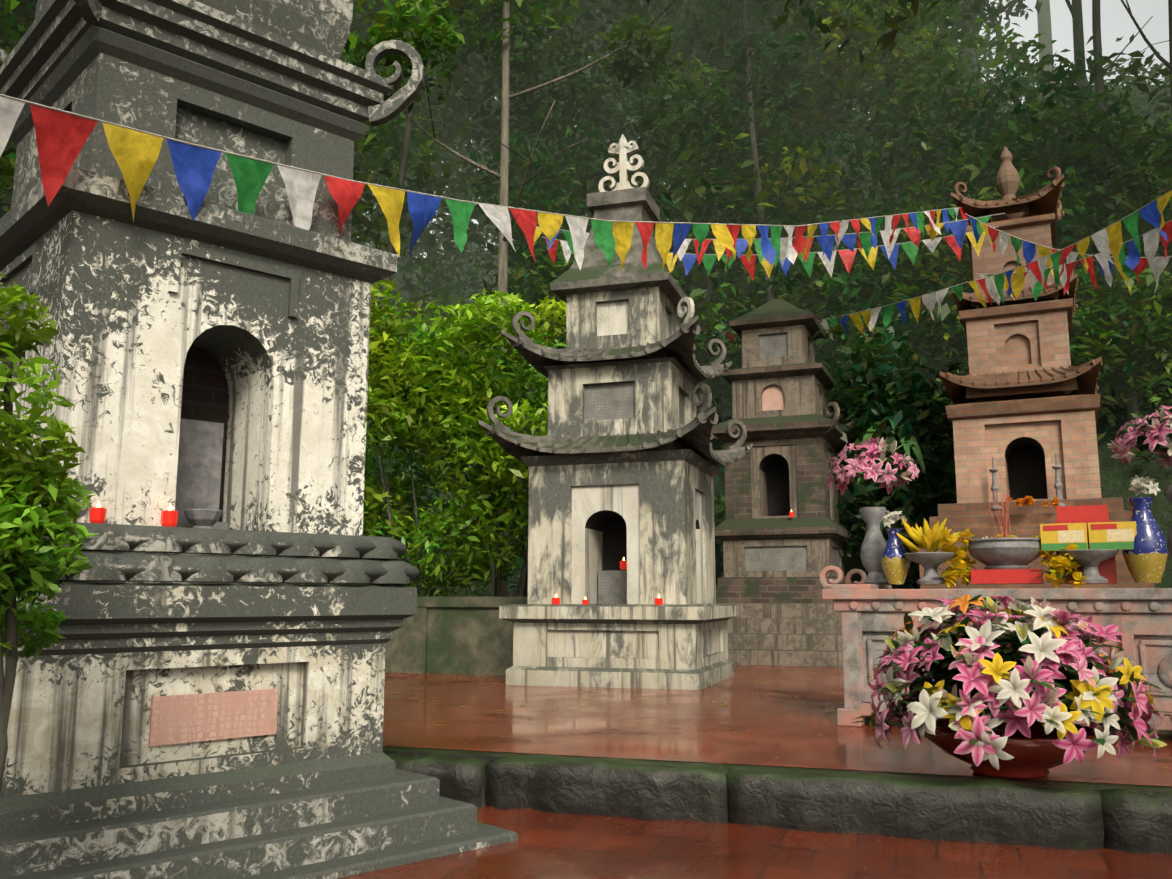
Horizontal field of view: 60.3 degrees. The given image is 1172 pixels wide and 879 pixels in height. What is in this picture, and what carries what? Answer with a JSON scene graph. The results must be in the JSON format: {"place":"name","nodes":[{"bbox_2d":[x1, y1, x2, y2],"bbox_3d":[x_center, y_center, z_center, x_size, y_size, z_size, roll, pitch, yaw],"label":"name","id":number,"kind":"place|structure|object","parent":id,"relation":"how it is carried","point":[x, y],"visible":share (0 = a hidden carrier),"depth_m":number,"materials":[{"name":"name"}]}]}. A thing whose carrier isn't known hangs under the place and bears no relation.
{"place":"outdoors","nodes":[
{"label":"outdoors","id":0,"kind":"place"},
{"bbox_2d":[339,806,1171,878],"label":"floor tiles","id":1,"kind":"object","parent":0,"point":[547,845],"depth_m":3.85,"materials":[{"name":"red tile"}]},
{"bbox_2d":[364,0,1169,257],"label":"sky","id":2,"kind":"structure","parent":0,"point":[1116,22],"materials":[{"name":"white"}]},
{"bbox_2d":[364,85,1171,596],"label":"hill terrain","id":3,"kind":"structure","parent":0,"point":[1116,477],"depth_m":15.05,"materials":[{"name":"green plant"}]},
{"bbox_2d":[859,485,1171,584],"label":"altar offerings","id":4,"kind":"object","parent":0,"point":[1097,536],"depth_m":5.79},
{"label":"ground surface","id":5,"kind":"structure","parent":0,"visible":0},
{"bbox_2d":[0,0,517,878],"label":"tower","id":6,"kind":"structure","parent":5,"relation":"on","point":[212,360],"depth_m":3.90,"materials":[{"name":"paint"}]},
{"bbox_2d":[37,522,418,585],"bbox_3d":[-1.831,0.522,4.315,1.602,0.208,1.602,8,-12,-43],"label":"lotus petal molding","id":7,"kind":"object","parent":6,"relation":"on","point":[117,553],"depth_m":3.76,"materials":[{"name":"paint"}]},
{"bbox_2d":[0,0,1171,596],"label":"forest foliage","id":8,"kind":"object","parent":5,"relation":"on","point":[658,74],"depth_m":16.59,"materials":[{"name":"green plant"}]},
{"bbox_2d":[0,273,1171,769],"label":"bushes","id":9,"kind":"object","parent":5,"relation":"on","point":[438,421],"depth_m":11.37,"materials":[{"name":"green plant"}]},
{"bbox_2d":[0,0,1171,791],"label":"tree trunks","id":10,"kind":"object","parent":5,"relation":"on","point":[8,678],"depth_m":15.03,"materials":[{"name":"grey plant"}]},
{"bbox_2d":[0,94,1171,331],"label":"bunting string","id":11,"kind":"object","parent":10,"relation":"attached to","point":[578,216],"depth_m":6.03,"materials":[{"name":"grey"}]},
{"bbox_2d":[0,96,1169,346],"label":"white pennant flags","id":12,"kind":"object","parent":11,"relation":"hanging from","point":[300,188],"depth_m":8.22},
{"bbox_2d":[30,104,1171,350],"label":"red pennant flags","id":13,"kind":"object","parent":11,"relation":"hanging from","point":[60,138],"depth_m":5.38},
{"bbox_2d":[102,122,1171,334],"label":"yellow pennant flags","id":14,"kind":"object","parent":11,"relation":"on","point":[135,154],"depth_m":6.30},
{"bbox_2d":[167,139,1166,336],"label":"blue pennant flags","id":15,"kind":"object","parent":11,"relation":"hanging from","point":[194,167],"depth_m":7.51},
{"bbox_2d":[225,153,1140,343],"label":"green pennant flags","id":16,"kind":"object","parent":11,"relation":"hanging from","point":[250,176],"depth_m":7.79},
{"bbox_2d":[286,753,1171,853],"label":"kerb stones","id":17,"kind":"object","parent":5,"relation":"on","point":[1006,811],"depth_m":4.25,"materials":[{"name":"grey stone"}]},
{"bbox_2d":[382,665,1171,794],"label":"platform floor","id":18,"kind":"structure","parent":5,"relation":"on","point":[792,726],"depth_m":5.76,"materials":[{"name":"tile"}]},
{"bbox_2d":[385,597,527,674],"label":"wall","id":19,"kind":"structure","parent":18,"relation":"on","point":[456,635],"depth_m":10.09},
{"bbox_2d":[479,134,752,689],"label":"tower","id":20,"kind":"structure","parent":18,"relation":"on","point":[622,459],"depth_m":9.03,"materials":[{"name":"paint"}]},
{"bbox_2d":[709,298,851,666],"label":"tower","id":21,"kind":"structure","parent":18,"relation":"on","point":[781,533],"depth_m":12.64,"materials":[{"name":"stone"}]},
{"bbox_2d":[820,565,1171,730],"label":"altar","id":22,"kind":"object","parent":18,"relation":"on","point":[872,615],"depth_m":5.72,"materials":[{"name":"stone"}]},
{"bbox_2d":[827,405,1171,769],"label":"flowers","id":23,"kind":"object","parent":18,"relation":"on","point":[1049,657],"depth_m":4.19,"materials":[{"name":"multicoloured plant"}]},
{"bbox_2d":[924,717,1095,778],"bbox_3d":[1.829,1.345,4.372,0.740,0.195,0.740,-3,-9,18],"label":"flower bowl","id":24,"kind":"object","parent":18,"relation":"on","point":[1032,759],"depth_m":4.21,"materials":[{"name":"ceramic"}]},
{"bbox_2d":[918,147,1153,588],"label":"tower","id":25,"kind":"structure","parent":18,"relation":"on","point":[1042,448],"depth_m":11.66,"materials":[{"name":"orange brick"}]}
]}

